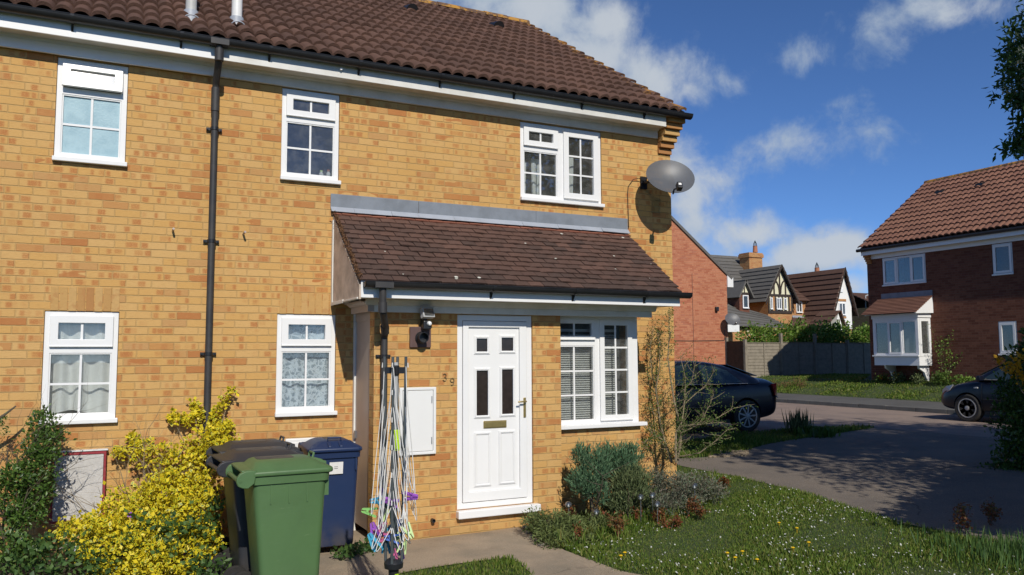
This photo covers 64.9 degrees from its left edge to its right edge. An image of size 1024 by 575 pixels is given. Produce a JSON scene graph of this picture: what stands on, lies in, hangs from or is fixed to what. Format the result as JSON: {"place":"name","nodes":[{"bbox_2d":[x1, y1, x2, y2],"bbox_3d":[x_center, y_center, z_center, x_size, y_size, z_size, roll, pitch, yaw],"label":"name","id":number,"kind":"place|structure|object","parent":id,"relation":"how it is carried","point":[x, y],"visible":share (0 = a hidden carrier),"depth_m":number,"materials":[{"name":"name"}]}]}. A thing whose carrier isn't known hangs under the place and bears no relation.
{"place":"outdoors","nodes":[
{"label":"outdoors","id":0,"kind":"place"},
{"bbox_2d":[195,527,639,574],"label":"path","id":1,"kind":"structure","parent":0,"point":[519,544],"depth_m":7.33,"materials":[{"name":"concrete"}]},
{"bbox_2d":[206,435,300,555],"bbox_3d":[-2.336,1.901,7.236,0.735,1.093,0.573,2,-5,-28],"label":"wheelie bin","id":2,"kind":"object","parent":1,"relation":"on","point":[223,448],"visible":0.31,"depth_m":7.21,"materials":[{"name":"plastic"}]},
{"bbox_2d":[205,443,302,574],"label":"wheelie bin","id":3,"kind":"object","parent":1,"relation":"on","point":[219,463],"visible":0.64,"depth_m":6.42,"materials":[{"name":"plastic"}]},
{"bbox_2d":[225,450,332,574],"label":"wheelie bin","id":4,"kind":"object","parent":1,"relation":"on","point":[284,498],"visible":1,"depth_m":5.84,"materials":[{"name":"plastic"}]},
{"bbox_2d":[298,436,361,546],"bbox_3d":[-1.743,1.946,7.673,0.514,1.068,0.625,2,-5,-23],"label":"wheelie bin","id":5,"kind":"object","parent":1,"relation":"on","point":[339,455],"visible":0.68,"depth_m":7.46,"materials":[{"name":"plastic"}]},
{"bbox_2d":[330,536,379,559],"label":"pavement weeds","id":6,"kind":"object","parent":1,"relation":"on","point":[359,547],"visible":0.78,"depth_m":7.33,"materials":[{"name":"green plant"}]},
{"bbox_2d":[531,470,730,549],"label":"border grass","id":7,"kind":"structure","parent":0,"point":[603,529],"depth_m":8.13,"materials":[{"name":"plant"}]},
{"bbox_2d":[400,374,959,574],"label":"ground","id":8,"kind":"structure","parent":0,"point":[885,388],"depth_m":25.08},
{"bbox_2d":[0,547,207,574],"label":"flower bed","id":9,"kind":"object","parent":8,"relation":"on","point":[63,572],"depth_m":6.99,"materials":[{"name":"soil"}]},
{"bbox_2d":[0,371,102,574],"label":"evergreen shrub","id":10,"kind":"object","parent":9,"relation":"on","point":[21,472],"visible":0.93,"depth_m":6.73,"materials":[{"name":"green plant"}]},
{"bbox_2d":[0,490,231,574],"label":"weeds","id":11,"kind":"object","parent":9,"relation":"on","point":[51,567],"visible":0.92,"depth_m":6.42,"materials":[{"name":"green plant"}]},
{"bbox_2d":[37,386,240,574],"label":"golden shrub","id":12,"kind":"object","parent":9,"relation":"on","point":[143,562],"visible":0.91,"depth_m":7.09,"materials":[{"name":"plant"}]},
{"bbox_2d":[0,0,245,563],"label":"terraced house","id":13,"kind":"structure","parent":8,"relation":"on","point":[105,122],"depth_m":7.64,"materials":[{"name":"brick"}]},
{"bbox_2d":[39,311,118,424],"bbox_3d":[-4.011,0.743,7.490,0.642,1.039,0.130,2,-5,-26],"label":"window","id":14,"kind":"structure","parent":13,"relation":"in","point":[53,345],"depth_m":7.48,"materials":[{"name":"plastic"}]},
{"bbox_2d":[49,323,109,413],"bbox_3d":[-4.059,0.745,7.582,0.518,0.890,0.074,2,-5,-26],"label":"curtain","id":15,"kind":"object","parent":13,"relation":"hanging from","point":[64,368],"visible":0.69,"depth_m":7.58,"materials":[{"name":"grey fabric"}]},
{"bbox_2d":[52,57,127,167],"bbox_3d":[-4.011,-1.666,7.690,0.631,1.000,0.142,2,-5,-26],"label":"window","id":16,"kind":"structure","parent":13,"relation":"in","point":[90,125],"depth_m":7.68,"materials":[{"name":"plastic"}]},
{"bbox_2d":[371,356,416,574],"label":"rotary clothes line","id":17,"kind":"object","parent":8,"relation":"on","point":[393,565],"visible":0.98,"depth_m":5.46,"materials":[{"name":"metal"}]},
{"bbox_2d":[361,507,377,517],"bbox_3d":[-0.976,1.532,5.507,0.111,0.068,0.031,10,-5,1],"label":"clothes peg","id":18,"kind":"object","parent":17,"relation":"hanging from","point":[367,512],"visible":1,"depth_m":5.50,"materials":[{"name":"plastic"}]},
{"bbox_2d":[367,533,380,549],"bbox_3d":[-0.934,1.701,5.411,0.068,0.111,0.031,-31,-4,4],"label":"clothes peg","id":19,"kind":"object","parent":17,"relation":"hanging from","point":[370,536],"visible":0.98,"depth_m":5.40,"materials":[{"name":"plastic"}]},
{"bbox_2d":[370,522,380,537],"bbox_3d":[-0.930,1.638,5.429,0.068,0.111,0.031,-16,-5,3],"label":"clothes peg","id":20,"kind":"object","parent":17,"relation":"hanging from","point":[373,526],"visible":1,"depth_m":5.42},
{"bbox_2d":[370,496,382,503],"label":"clothes peg","id":21,"kind":"object","parent":17,"relation":"hanging from","point":[373,499],"visible":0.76,"depth_m":5.54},
{"bbox_2d":[373,534,382,551],"bbox_3d":[-0.918,1.740,5.481,0.068,0.111,0.031,-8,-5,-23],"label":"clothes peg","id":22,"kind":"object","parent":17,"relation":"hanging from","point":[374,550],"visible":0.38,"depth_m":5.47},
{"bbox_2d":[379,532,390,541],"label":"clothes peg","id":23,"kind":"object","parent":17,"relation":"hanging from","point":[382,540],"visible":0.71,"depth_m":5.46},
{"bbox_2d":[381,541,389,553],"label":"clothes peg","id":24,"kind":"object","parent":17,"relation":"hanging from","point":[388,546],"visible":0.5,"depth_m":5.52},
{"bbox_2d":[383,506,390,521],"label":"clothes peg","id":25,"kind":"object","parent":17,"relation":"hanging from","point":[384,516],"visible":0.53,"depth_m":5.47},
{"bbox_2d":[383,497,398,507],"bbox_3d":[-0.821,1.446,5.438,0.111,0.068,0.031,20,22,2],"label":"clothes peg","id":26,"kind":"object","parent":17,"relation":"hanging from","point":[386,500],"visible":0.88,"depth_m":5.43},
{"bbox_2d":[384,534,400,543],"bbox_3d":[-0.811,1.698,5.446,0.111,0.068,0.031,5,-22,0],"label":"clothes peg","id":27,"kind":"object","parent":17,"relation":"hanging from","point":[388,536],"visible":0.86,"depth_m":5.44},
{"bbox_2d":[393,548,397,558],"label":"clothes peg","id":28,"kind":"object","parent":17,"relation":"hanging from","point":[395,554],"visible":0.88,"depth_m":5.44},
{"bbox_2d":[397,537,406,554],"bbox_3d":[-0.739,1.752,5.468,0.068,0.111,0.031,15,-5,-3],"label":"clothes peg","id":29,"kind":"object","parent":17,"relation":"hanging from","point":[405,545],"visible":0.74,"depth_m":5.46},
{"bbox_2d":[401,522,413,538],"bbox_3d":[-0.698,1.643,5.425,0.068,0.111,0.031,-28,-5,-29],"label":"clothes peg","id":30,"kind":"object","parent":17,"relation":"hanging from","point":[410,531],"visible":0.92,"depth_m":5.42,"materials":[{"name":"plastic"}]},
{"bbox_2d":[402,491,417,500],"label":"clothes peg","id":31,"kind":"object","parent":17,"relation":"hanging from","point":[413,496],"visible":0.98,"depth_m":5.47,"materials":[{"name":"plastic"}]},
{"bbox_2d":[200,0,692,542],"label":"terraced house","id":32,"kind":"structure","parent":8,"relation":"on","point":[422,130],"depth_m":8.72,"materials":[{"name":"brick"}]},
{"bbox_2d":[282,325,327,406],"bbox_3d":[-2.192,0.813,8.496,0.539,0.890,0.047,2,-5,-26],"label":"lace curtain","id":33,"kind":"object","parent":32,"relation":"hanging from","point":[293,365],"visible":0.66,"depth_m":8.49,"materials":[{"name":"fabric"}]},
{"bbox_2d":[274,314,336,416],"bbox_3d":[-2.149,0.810,8.412,0.638,1.054,0.130,2,-5,-26],"label":"window","id":34,"kind":"structure","parent":32,"relation":"in","point":[284,345],"depth_m":8.40,"materials":[{"name":"plastic"}]},
{"bbox_2d":[280,88,340,185],"bbox_3d":[-2.154,-1.607,8.617,0.639,0.995,0.130,2,-5,-26],"label":"window","id":35,"kind":"structure","parent":32,"relation":"in","point":[330,120],"depth_m":8.60,"materials":[{"name":"plastic"}]},
{"bbox_2d":[352,312,369,530],"bbox_3d":[-1.545,1.376,8.309,0.062,2.330,0.597,2,-5,-26],"label":"side door","id":36,"kind":"structure","parent":32,"relation":"in","point":[361,323],"depth_m":8.31,"materials":[{"name":"plastic"}]},
{"bbox_2d":[419,306,434,329],"bbox_3d":[-0.877,0.308,8.138,0.143,0.235,0.157,4,-6,-39],"label":"security light","id":37,"kind":"object","parent":32,"relation":"attached to","point":[426,312],"visible":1,"depth_m":8.09,"materials":[{"name":"black plastic"}]},
{"bbox_2d":[456,315,540,519],"bbox_3d":[-0.155,1.333,8.505,0.947,2.081,0.165,2,-5,-26],"label":"front door","id":38,"kind":"structure","parent":32,"relation":"in","point":[494,364],"depth_m":8.50,"materials":[{"name":"plastic"}]},
{"bbox_2d":[524,161,525,192],"bbox_3d":[0.122,-1.345,9.885,0.116,0.440,0.042,2,-5,-26],"label":"curtain","id":39,"kind":"object","parent":32,"relation":"hanging from","point":[525,174],"visible":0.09,"depth_m":9.90,"materials":[{"name":"white fabric"}]},
{"bbox_2d":[531,158,541,194],"bbox_3d":[0.303,-1.348,9.977,0.151,0.500,0.031,3,-6,-34],"label":"curtain","id":40,"kind":"object","parent":32,"relation":"hanging from","point":[534,177],"visible":0.69,"depth_m":9.97,"materials":[{"name":"white fabric"}]},
{"bbox_2d":[520,122,604,207],"bbox_3d":[0.615,-1.509,9.988,1.182,0.972,0.130,2,-5,-26],"label":"window","id":41,"kind":"structure","parent":32,"relation":"in","point":[559,147],"depth_m":9.97,"materials":[{"name":"plastic"}]},
{"bbox_2d":[569,157,572,192],"bbox_3d":[0.686,-1.373,10.172,0.199,0.560,0.051,2,-5,-26],"label":"curtain","id":42,"kind":"object","parent":32,"relation":"hanging from","point":[570,176],"visible":0.2,"depth_m":10.20,"materials":[{"name":"white fabric"}]},
{"bbox_2d":[560,329,614,419],"bbox_3d":[0.848,1.009,9.330,0.860,1.049,0.038,2,-5,-26],"label":"venetian blind","id":43,"kind":"object","parent":32,"relation":"attached to","point":[609,380],"visible":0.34,"depth_m":9.31,"materials":[{"name":"plastic"}]},
{"bbox_2d":[560,316,646,429],"bbox_3d":[1.010,0.957,9.282,1.202,1.296,0.170,2,-5,-26],"label":"window","id":44,"kind":"structure","parent":32,"relation":"in","point":[596,341],"depth_m":9.30,"materials":[{"name":"plastic"}]},
{"bbox_2d":[627,160,694,227],"bbox_3d":[1.930,-1.209,10.238,0.827,0.872,0.519,-5,-7,43],"label":"satellite dish","id":45,"kind":"object","parent":32,"relation":"attached to","point":[671,176],"visible":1,"depth_m":10.25,"materials":[{"name":"metal"}]},
{"bbox_2d":[386,553,534,574],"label":"lawn grass","id":46,"kind":"structure","parent":8,"relation":"on","point":[508,561],"depth_m":6.87,"materials":[{"name":"plant"}]},
{"bbox_2d":[519,503,621,549],"bbox_3d":[0.689,2.358,8.026,1.250,0.377,0.989,2,-5,-26],"label":"juniper bush","id":47,"kind":"object","parent":8,"relation":"on","point":[559,520],"visible":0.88,"depth_m":7.94,"materials":[{"name":"green plant"}]},
{"bbox_2d":[671,215,732,363],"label":"brick house","id":48,"kind":"structure","parent":8,"relation":"on","point":[702,275],"depth_m":36.05,"materials":[{"name":"brick"}]},
{"bbox_2d":[725,313,739,324],"bbox_3d":[9.900,1.434,36.271,0.714,0.568,0.661,-4,-6,36],"label":"satellite dish","id":49,"kind":"object","parent":48,"relation":"attached to","point":[732,319],"visible":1,"depth_m":36.25,"materials":[{"name":"metal"}]},
{"bbox_2d":[711,241,799,340],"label":"tudor house","id":50,"kind":"structure","parent":8,"relation":"on","point":[757,292],"depth_m":55.64,"materials":[{"name":"orange brick"}]},
{"bbox_2d":[742,295,749,308],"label":"window","id":51,"kind":"structure","parent":50,"relation":"in","point":[745,298],"depth_m":51.61,"materials":[{"name":"plastic"}]},
{"bbox_2d":[770,297,772,309],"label":"window","id":52,"kind":"structure","parent":50,"relation":"in","point":[771,299],"depth_m":55.19,"materials":[{"name":"plastic"}]},
{"bbox_2d":[776,298,782,309],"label":"window","id":53,"kind":"structure","parent":50,"relation":"in","point":[778,300],"depth_m":55.48,"materials":[{"name":"plastic"}]},
{"bbox_2d":[784,298,787,309],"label":"window","id":54,"kind":"structure","parent":50,"relation":"in","point":[785,299],"depth_m":55.75,"materials":[{"name":"plastic"}]},
{"bbox_2d":[677,424,873,457],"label":"verge grass","id":55,"kind":"structure","parent":8,"relation":"on","point":[744,440],"depth_m":14.51,"materials":[{"name":"plant"}]},
{"bbox_2d":[771,376,808,387],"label":"dead shrub","id":56,"kind":"object","parent":8,"relation":"on","point":[793,382],"visible":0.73,"depth_m":28.86,"materials":[{"name":"brown plant"}]},
{"bbox_2d":[781,408,813,433],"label":"grass tussock","id":57,"kind":"object","parent":8,"relation":"on","point":[796,420],"depth_m":15.82,"materials":[{"name":"green plant"}]},
{"bbox_2d":[725,333,870,377],"bbox_3d":[13.193,3.082,34.493,9.610,2.150,1.410,2,-5,-26],"label":"garden fence","id":58,"kind":"object","parent":8,"relation":"on","point":[759,359],"visible":0.48,"depth_m":33.07,"materials":[{"name":"grey wood"}]},
{"bbox_2d":[733,315,869,355],"bbox_3d":[13.084,2.572,34.621,8.832,2.820,1.842,2,-5,-26],"label":"garden hedge","id":59,"kind":"object","parent":8,"relation":"on","point":[834,334],"visible":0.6,"depth_m":34.18,"materials":[{"name":"green plant"}]},
{"bbox_2d":[793,425,840,437],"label":"leafy tussock","id":60,"kind":"object","parent":8,"relation":"on","point":[817,432],"visible":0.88,"depth_m":15.10,"materials":[{"name":"green plant"}]},
{"bbox_2d":[788,262,858,341],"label":"gabled house","id":61,"kind":"structure","parent":8,"relation":"on","point":[826,294],"depth_m":55.93,"materials":[{"name":"orange brick"}]},
{"bbox_2d":[796,301,802,312],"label":"window","id":62,"kind":"structure","parent":61,"relation":"in","point":[798,308],"depth_m":56.81,"materials":[{"name":"plastic"}]},
{"bbox_2d":[839,303,845,314],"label":"window","id":63,"kind":"structure","parent":61,"relation":"in","point":[842,306],"depth_m":55.39,"materials":[{"name":"plastic"}]},
{"bbox_2d":[757,373,956,400],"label":"bank grass","id":64,"kind":"structure","parent":8,"relation":"on","point":[850,377],"depth_m":27.02,"materials":[{"name":"plant"}]},
{"bbox_2d":[852,293,868,342],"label":"brick house","id":65,"kind":"structure","parent":8,"relation":"on","point":[860,299],"depth_m":69.81,"materials":[{"name":"brown brick"}]},
{"bbox_2d":[872,373,888,382],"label":"border plant","id":66,"kind":"object","parent":8,"relation":"on","point":[878,378],"visible":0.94,"depth_m":26.62,"materials":[{"name":"green plant"}]},
{"bbox_2d":[776,398,999,417],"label":"kerb","id":67,"kind":"structure","parent":8,"relation":"on","point":[902,408],"depth_m":22.63,"materials":[{"name":"concrete"}]},
{"bbox_2d":[888,371,907,383],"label":"border plant","id":68,"kind":"object","parent":8,"relation":"on","point":[899,378],"visible":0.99,"depth_m":26.02,"materials":[{"name":"green plant"}]},
{"bbox_2d":[909,371,926,385],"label":"border plant","id":69,"kind":"object","parent":8,"relation":"on","point":[917,375],"visible":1,"depth_m":25.43,"materials":[{"name":"green plant"}]},
{"bbox_2d":[856,160,1023,382],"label":"brick house","id":70,"kind":"structure","parent":8,"relation":"on","point":[943,257],"depth_m":25.27,"materials":[{"name":"brick"}]},
{"bbox_2d":[872,317,920,356],"bbox_3d":[12.345,1.609,25.926,0.130,1.230,1.707,2,-5,-26],"label":"bay window","id":71,"kind":"structure","parent":70,"relation":"in","point":[893,337],"depth_m":25.86,"materials":[{"name":"plastic"}]},
{"bbox_2d":[882,253,926,286],"bbox_3d":[12.871,-0.564,26.430,0.120,0.952,1.644,2,-5,-26],"label":"window","id":72,"kind":"structure","parent":70,"relation":"in","point":[896,264],"depth_m":26.45,"materials":[{"name":"plastic"}]},
{"bbox_2d":[992,242,1013,275],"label":"window","id":73,"kind":"structure","parent":70,"relation":"in","point":[1002,255],"depth_m":23.49,"materials":[{"name":"plastic"}]},
{"bbox_2d":[998,321,1017,354],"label":"window","id":74,"kind":"structure","parent":70,"relation":"in","point":[1007,329],"depth_m":23.30,"materials":[{"name":"plastic"}]},
{"bbox_2d":[929,369,957,385],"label":"border plant","id":75,"kind":"object","parent":8,"relation":"on","point":[938,378],"visible":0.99,"depth_m":24.62,"materials":[{"name":"green plant"}]},
{"bbox_2d":[927,327,961,381],"bbox_3d":[13.361,2.046,24.927,0.938,1.835,0.977,-2,-5,19],"label":"climbing rose","id":76,"kind":"object","parent":8,"relation":"on","point":[944,353],"visible":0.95,"depth_m":24.80,"materials":[{"name":"green plant"}]},
{"bbox_2d":[952,374,975,384],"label":"border plant","id":77,"kind":"object","parent":8,"relation":"on","point":[966,379],"visible":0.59,"depth_m":23.97,"materials":[{"name":"green plant"}]},
{"bbox_2d":[974,326,1023,471],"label":"flowering bush","id":78,"kind":"object","parent":8,"relation":"on","point":[1014,413],"visible":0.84,"depth_m":10.97,"materials":[{"name":"green plant"}]},
{"bbox_2d":[983,0,1023,164],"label":"elder tree","id":79,"kind":"object","parent":8,"relation":"on","point":[1013,65],"visible":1,"depth_m":11.33,"materials":[{"name":"green plant"}]},
{"bbox_2d":[431,0,1023,292],"label":"sky","id":80,"kind":"structure","parent":0,"point":[813,122],"materials":[{"name":"blue"}]},
{"bbox_2d":[676,418,847,441],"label":"car hardstanding","id":81,"kind":"structure","parent":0,"point":[763,425],"depth_m":17.02,"materials":[{"name":"concrete"}]},
{"bbox_2d":[674,360,777,431],"bbox_3d":[3.171,2.221,16.529,4.441,1.446,2.040,2,-5,-21],"label":"parked car","id":82,"kind":"object","parent":81,"relation":"on","point":[742,388],"visible":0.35,"depth_m":16.12,"materials":[{"name":"black metal"}]},
{"bbox_2d":[526,464,1023,574],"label":"lawn","id":83,"kind":"structure","parent":0,"point":[698,540],"depth_m":7.59,"materials":[{"name":"plant"}]},
{"bbox_2d":[565,501,571,514],"bbox_3d":[0.586,2.362,8.335,0.073,0.295,0.072,2,-5,-26],"label":"globe light","id":84,"kind":"object","parent":83,"relation":"on","point":[568,506],"visible":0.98,"depth_m":8.35,"materials":[{"name":"clear glass"}]},
{"bbox_2d":[562,503,576,515],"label":"red leaved plant","id":85,"kind":"object","parent":83,"relation":"on","point":[571,510],"visible":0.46,"depth_m":8.71,"materials":[{"name":"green plant"}]},
{"bbox_2d":[573,520,588,540],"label":"red leaved plant","id":86,"kind":"object","parent":83,"relation":"on","point":[578,531],"visible":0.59,"depth_m":7.69,"materials":[{"name":"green plant"}]},
{"bbox_2d":[564,436,627,520],"bbox_3d":[0.851,2.066,8.570,0.631,0.946,0.874,2,-5,-26],"label":"juniper bush","id":87,"kind":"object","parent":83,"relation":"on","point":[593,483],"visible":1,"depth_m":8.54,"materials":[{"name":"green plant"}]},
{"bbox_2d":[601,510,630,535],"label":"red leaved plant","id":88,"kind":"object","parent":83,"relation":"on","point":[620,521],"visible":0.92,"depth_m":7.95,"materials":[{"name":"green plant"}]},
{"bbox_2d":[597,438,654,508],"bbox_3d":[1.212,2.111,8.971,0.740,0.903,0.888,-3,-5,26],"label":"juniper bush","id":89,"kind":"object","parent":83,"relation":"on","point":[625,455],"visible":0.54,"depth_m":8.96,"materials":[{"name":"green plant"}]},
{"bbox_2d":[604,462,663,519],"bbox_3d":[1.294,2.200,8.675,0.703,0.652,0.501,2,-5,-26],"label":"juniper bush","id":90,"kind":"object","parent":83,"relation":"on","point":[634,481],"visible":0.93,"depth_m":8.63,"materials":[{"name":"green plant"}]},
{"bbox_2d":[624,503,643,520],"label":"red leaved plant","id":91,"kind":"object","parent":83,"relation":"on","point":[637,514],"visible":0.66,"depth_m":8.54,"materials":[{"name":"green plant"}]},
{"bbox_2d":[637,494,643,520],"bbox_3d":[1.358,2.336,8.497,0.073,0.315,0.072,2,-5,-26],"label":"globe light","id":92,"kind":"object","parent":83,"relation":"on","point":[640,498],"visible":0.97,"depth_m":8.50,"materials":[{"name":"clear glass"}]},
{"bbox_2d":[649,492,655,522],"bbox_3d":[1.486,2.327,8.506,0.073,0.325,0.072,2,-5,-26],"label":"globe light","id":93,"kind":"object","parent":83,"relation":"on","point":[652,497],"visible":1,"depth_m":8.51,"materials":[{"name":"clear glass"}]},
{"bbox_2d":[654,501,660,524],"bbox_3d":[1.518,2.357,8.407,0.073,0.250,0.072,2,-5,-26],"label":"globe light","id":94,"kind":"object","parent":83,"relation":"on","point":[657,506],"visible":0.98,"depth_m":8.41,"materials":[{"name":"clear glass"}]},
{"bbox_2d":[650,503,668,522],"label":"red leaved plant","id":95,"kind":"object","parent":83,"relation":"on","point":[661,513],"visible":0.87,"depth_m":8.47,"materials":[{"name":"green plant"}]},
{"bbox_2d":[657,512,682,529],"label":"red leaved plant","id":96,"kind":"object","parent":83,"relation":"on","point":[676,522],"visible":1,"depth_m":8.20,"materials":[{"name":"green plant"}]},
{"bbox_2d":[643,463,729,518],"bbox_3d":[1.966,2.254,9.061,1.398,0.577,0.780,2,-5,-26],"label":"heather bush","id":97,"kind":"object","parent":83,"relation":"on","point":[682,491],"visible":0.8,"depth_m":8.99,"materials":[{"name":"grey plant"}]},
{"bbox_2d":[691,483,697,500],"bbox_3d":[2.017,2.327,8.883,0.073,0.338,0.072,2,-5,-26],"label":"globe light","id":98,"kind":"object","parent":83,"relation":"on","point":[694,487],"visible":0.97,"depth_m":8.90,"materials":[{"name":"clear glass"}]},
{"bbox_2d":[684,496,709,519],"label":"red leaved plant","id":99,"kind":"object","parent":83,"relation":"on","point":[694,506],"visible":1,"depth_m":8.60,"materials":[{"name":"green plant"}]},
{"bbox_2d":[637,302,757,468],"bbox_3d":[2.230,1.170,9.906,1.550,2.185,0.775,-1,-5,13],"label":"bare shrub","id":100,"kind":"object","parent":83,"relation":"on","point":[682,423],"visible":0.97,"depth_m":9.96,"materials":[{"name":"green plant"}]},
{"bbox_2d":[717,475,730,487],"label":"red leaved plant","id":101,"kind":"object","parent":83,"relation":"on","point":[726,480],"visible":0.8,"depth_m":10.28,"materials":[{"name":"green plant"}]},
{"bbox_2d":[569,469,1014,574],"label":"lawn daisies","id":102,"kind":"object","parent":83,"relation":"on","point":[780,542],"visible":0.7,"depth_m":7.37,"materials":[{"name":"plant"}]},
{"bbox_2d":[882,522,1023,574],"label":"grass tussock","id":103,"kind":"object","parent":83,"relation":"on","point":[1005,545],"depth_m":6.79,"materials":[{"name":"green plant"}]},
{"bbox_2d":[949,499,972,530],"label":"red leaved plant","id":104,"kind":"object","parent":83,"relation":"on","point":[961,512],"visible":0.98,"depth_m":7.63,"materials":[{"name":"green plant"}]},
{"bbox_2d":[978,497,1002,525],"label":"red leaved plant","id":105,"kind":"object","parent":83,"relation":"on","point":[992,508],"visible":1,"depth_m":7.83,"materials":[{"name":"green plant"}]},
{"bbox_2d":[677,424,1023,546],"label":"driveway","id":106,"kind":"structure","parent":0,"point":[929,479],"depth_m":10.91,"materials":[{"name":"asphalt"}]},
{"bbox_2d":[708,449,748,457],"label":"gravel","id":107,"kind":"structure","parent":106,"relation":"on","point":[735,453],"depth_m":13.01,"materials":[{"name":"gravel"}]},
{"bbox_2d":[776,393,954,409],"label":"pavement","id":108,"kind":"structure","parent":0,"point":[911,403],"depth_m":24.08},
{"bbox_2d":[762,402,1015,438],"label":"road","id":109,"kind":"structure","parent":0,"point":[918,421],"depth_m":19.11,"materials":[{"name":"asphalt"}]},
{"bbox_2d":[941,361,1019,421],"bbox_3d":[11.710,2.242,17.719,2.040,1.528,4.095,2,-5,-26],"label":"parked car","id":110,"kind":"object","parent":109,"relation":"on","point":[968,401],"visible":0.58,"depth_m":18.23,"materials":[{"name":"black metal"}]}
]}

